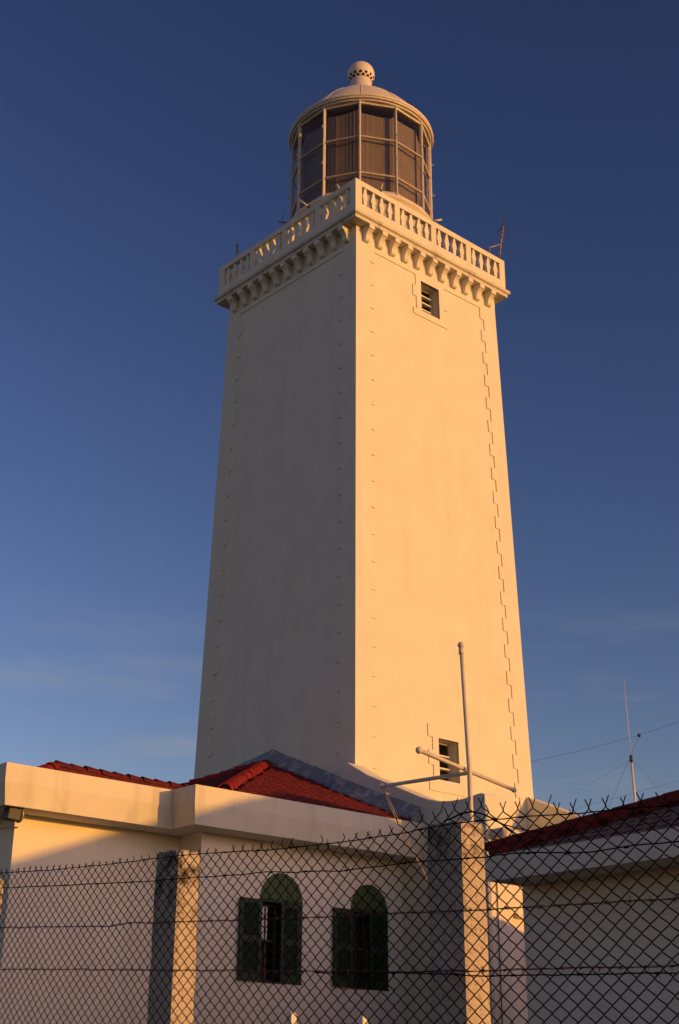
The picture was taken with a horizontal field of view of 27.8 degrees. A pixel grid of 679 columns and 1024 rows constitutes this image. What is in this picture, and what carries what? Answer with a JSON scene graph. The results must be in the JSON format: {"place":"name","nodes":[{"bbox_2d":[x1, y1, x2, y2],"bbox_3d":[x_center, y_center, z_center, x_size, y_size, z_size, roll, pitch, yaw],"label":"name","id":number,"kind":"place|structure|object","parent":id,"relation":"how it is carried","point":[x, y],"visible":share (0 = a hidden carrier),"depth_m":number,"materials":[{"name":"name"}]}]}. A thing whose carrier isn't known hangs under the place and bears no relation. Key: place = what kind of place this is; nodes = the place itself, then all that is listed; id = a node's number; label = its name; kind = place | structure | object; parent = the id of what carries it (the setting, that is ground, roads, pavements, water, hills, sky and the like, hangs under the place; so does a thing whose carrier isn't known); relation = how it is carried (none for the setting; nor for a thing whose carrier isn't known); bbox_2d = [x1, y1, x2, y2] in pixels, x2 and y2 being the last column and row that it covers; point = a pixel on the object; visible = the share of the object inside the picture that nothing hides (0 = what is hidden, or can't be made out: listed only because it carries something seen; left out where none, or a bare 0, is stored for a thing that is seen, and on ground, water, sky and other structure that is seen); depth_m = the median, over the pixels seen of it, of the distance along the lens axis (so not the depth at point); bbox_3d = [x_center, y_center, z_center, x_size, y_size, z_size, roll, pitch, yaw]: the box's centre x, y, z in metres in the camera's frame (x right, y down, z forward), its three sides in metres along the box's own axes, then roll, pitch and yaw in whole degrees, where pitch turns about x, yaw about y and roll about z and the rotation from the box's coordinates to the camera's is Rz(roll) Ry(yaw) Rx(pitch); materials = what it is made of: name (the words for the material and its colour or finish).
{"place":"outdoors","nodes":[
{"label":"outdoors","id":0,"kind":"place"},
{"bbox_2d":[0,0,678,815],"label":"sky","id":1,"kind":"structure","parent":0,"point":[142,142],"materials":[{"name":"blue"}]},
{"bbox_3d":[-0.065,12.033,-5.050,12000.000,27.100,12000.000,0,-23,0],"label":"ground","id":2,"kind":"structure","parent":0,"visible":0},
{"bbox_2d":[0,749,424,1023],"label":"keeper house","id":3,"kind":"structure","parent":2,"relation":"on","point":[75,815],"depth_m":24.28,"materials":[{"name":"paint"}]},
{"bbox_2d":[0,807,23,828],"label":"floodlight","id":4,"kind":"object","parent":3,"relation":"attached to","point":[13,814],"visible":0.98,"depth_m":22.38,"materials":[{"name":"metal"}]},
{"bbox_2d":[237,873,301,984],"bbox_3d":[-1.308,7.557,24.963,1.523,1.970,0.315,20,-29,-38],"label":"arched window","id":5,"kind":"structure","parent":3,"relation":"in","point":[294,963],"depth_m":25.00,"materials":[{"name":"green paint"}]},
{"bbox_2d":[333,885,388,990],"bbox_3d":[0.338,8.155,26.350,0.311,1.955,1.486,-20,-30,40],"label":"arched window","id":6,"kind":"structure","parent":3,"relation":"in","point":[361,891],"depth_m":26.39,"materials":[{"name":"green paint"}]},
{"bbox_2d":[287,1011,296,1023],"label":"stake","id":7,"kind":"object","parent":2,"relation":"on","point":[292,1018],"visible":0.85,"depth_m":12.18,"materials":[{"name":"white paint"}]},
{"bbox_2d":[0,792,678,1023],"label":"chain link fence","id":8,"kind":"object","parent":2,"relation":"on","point":[459,961],"visible":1,"depth_m":7.09,"materials":[{"name":"metal wire"},{"name":"rough concrete"}]},
{"bbox_2d":[358,1016,367,1023],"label":"stake","id":9,"kind":"object","parent":2,"relation":"on","point":[362,1019],"visible":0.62,"depth_m":12.17,"materials":[{"name":"white paint"}]},
{"bbox_2d":[194,61,532,831],"bbox_3d":[0.588,-0.350,36.592,6.155,29.170,6.155,20,-29,-38],"label":"lighthouse","id":10,"kind":"object","parent":2,"relation":"on","point":[362,573],"visible":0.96,"depth_m":34.52,"materials":[{"name":"white paint"}]},
{"bbox_2d":[236,243,238,256],"bbox_3d":[-2.976,-7.388,39.316,0.072,0.662,0.209,20,-29,-38],"label":"stub antenna","id":11,"kind":"object","parent":10,"relation":"on","point":[237,246],"visible":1,"depth_m":39.31,"materials":[{"name":"grey metal"}]},
{"bbox_2d":[297,198,310,208],"bbox_3d":[-0.978,-8.534,37.890,0.377,0.350,0.090,-1,-23,3],"label":"rod","id":12,"kind":"object","parent":10,"relation":"attached to","point":[305,204],"visible":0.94,"depth_m":37.86,"materials":[{"name":"metal"}]},
{"bbox_2d":[421,289,431,314],"bbox_3d":[2.154,-5.556,36.984,1.090,1.330,0.370,20,-29,-38],"label":"window","id":13,"kind":"structure","parent":10,"relation":"in","point":[426,298],"depth_m":37.09,"materials":[{"name":"beige metal"}]},
{"bbox_2d":[439,742,450,781],"bbox_3d":[2.261,5.875,31.970,1.070,1.370,0.370,20,-29,-38],"label":"window","id":14,"kind":"structure","parent":10,"relation":"in","point":[444,749],"depth_m":32.22,"materials":[{"name":"beige metal"}]},
{"bbox_2d":[488,215,510,263],"bbox_3d":[4.645,-7.753,39.580,1.257,2.066,0.363,20,-29,-38],"label":"whip antenna","id":15,"kind":"object","parent":10,"relation":"attached to","point":[502,228],"visible":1,"depth_m":39.43,"materials":[{"name":"grey metal"}]},
{"bbox_2d":[341,763,527,1023],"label":"sloping wall","id":16,"kind":"structure","parent":2,"relation":"on","point":[363,776],"depth_m":26.41,"materials":[{"name":"white paint"}]},
{"bbox_2d":[379,642,516,884],"bbox_3d":[0.908,4.107,13.888,1.168,5.583,2.294,-11,-25,26],"label":"signal mast","id":17,"kind":"object","parent":2,"relation":"on","point":[469,772],"visible":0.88,"depth_m":14.28,"materials":[{"name":"grey metal"}]},
{"bbox_2d":[526,797,580,829],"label":"sloping wall","id":18,"kind":"structure","parent":2,"relation":"on","point":[540,806],"depth_m":32.60,"materials":[{"name":"white paint"}]},
{"bbox_2d":[484,790,678,1023],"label":"outbuilding","id":19,"kind":"structure","parent":2,"relation":"on","point":[615,933],"depth_m":18.66,"materials":[{"name":"paint"}]},
{"bbox_2d":[531,685,676,807],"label":"radio mast","id":20,"kind":"object","parent":2,"relation":"on","point":[632,771],"visible":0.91,"depth_m":42.30,"materials":[{"name":"metal"}]}
]}

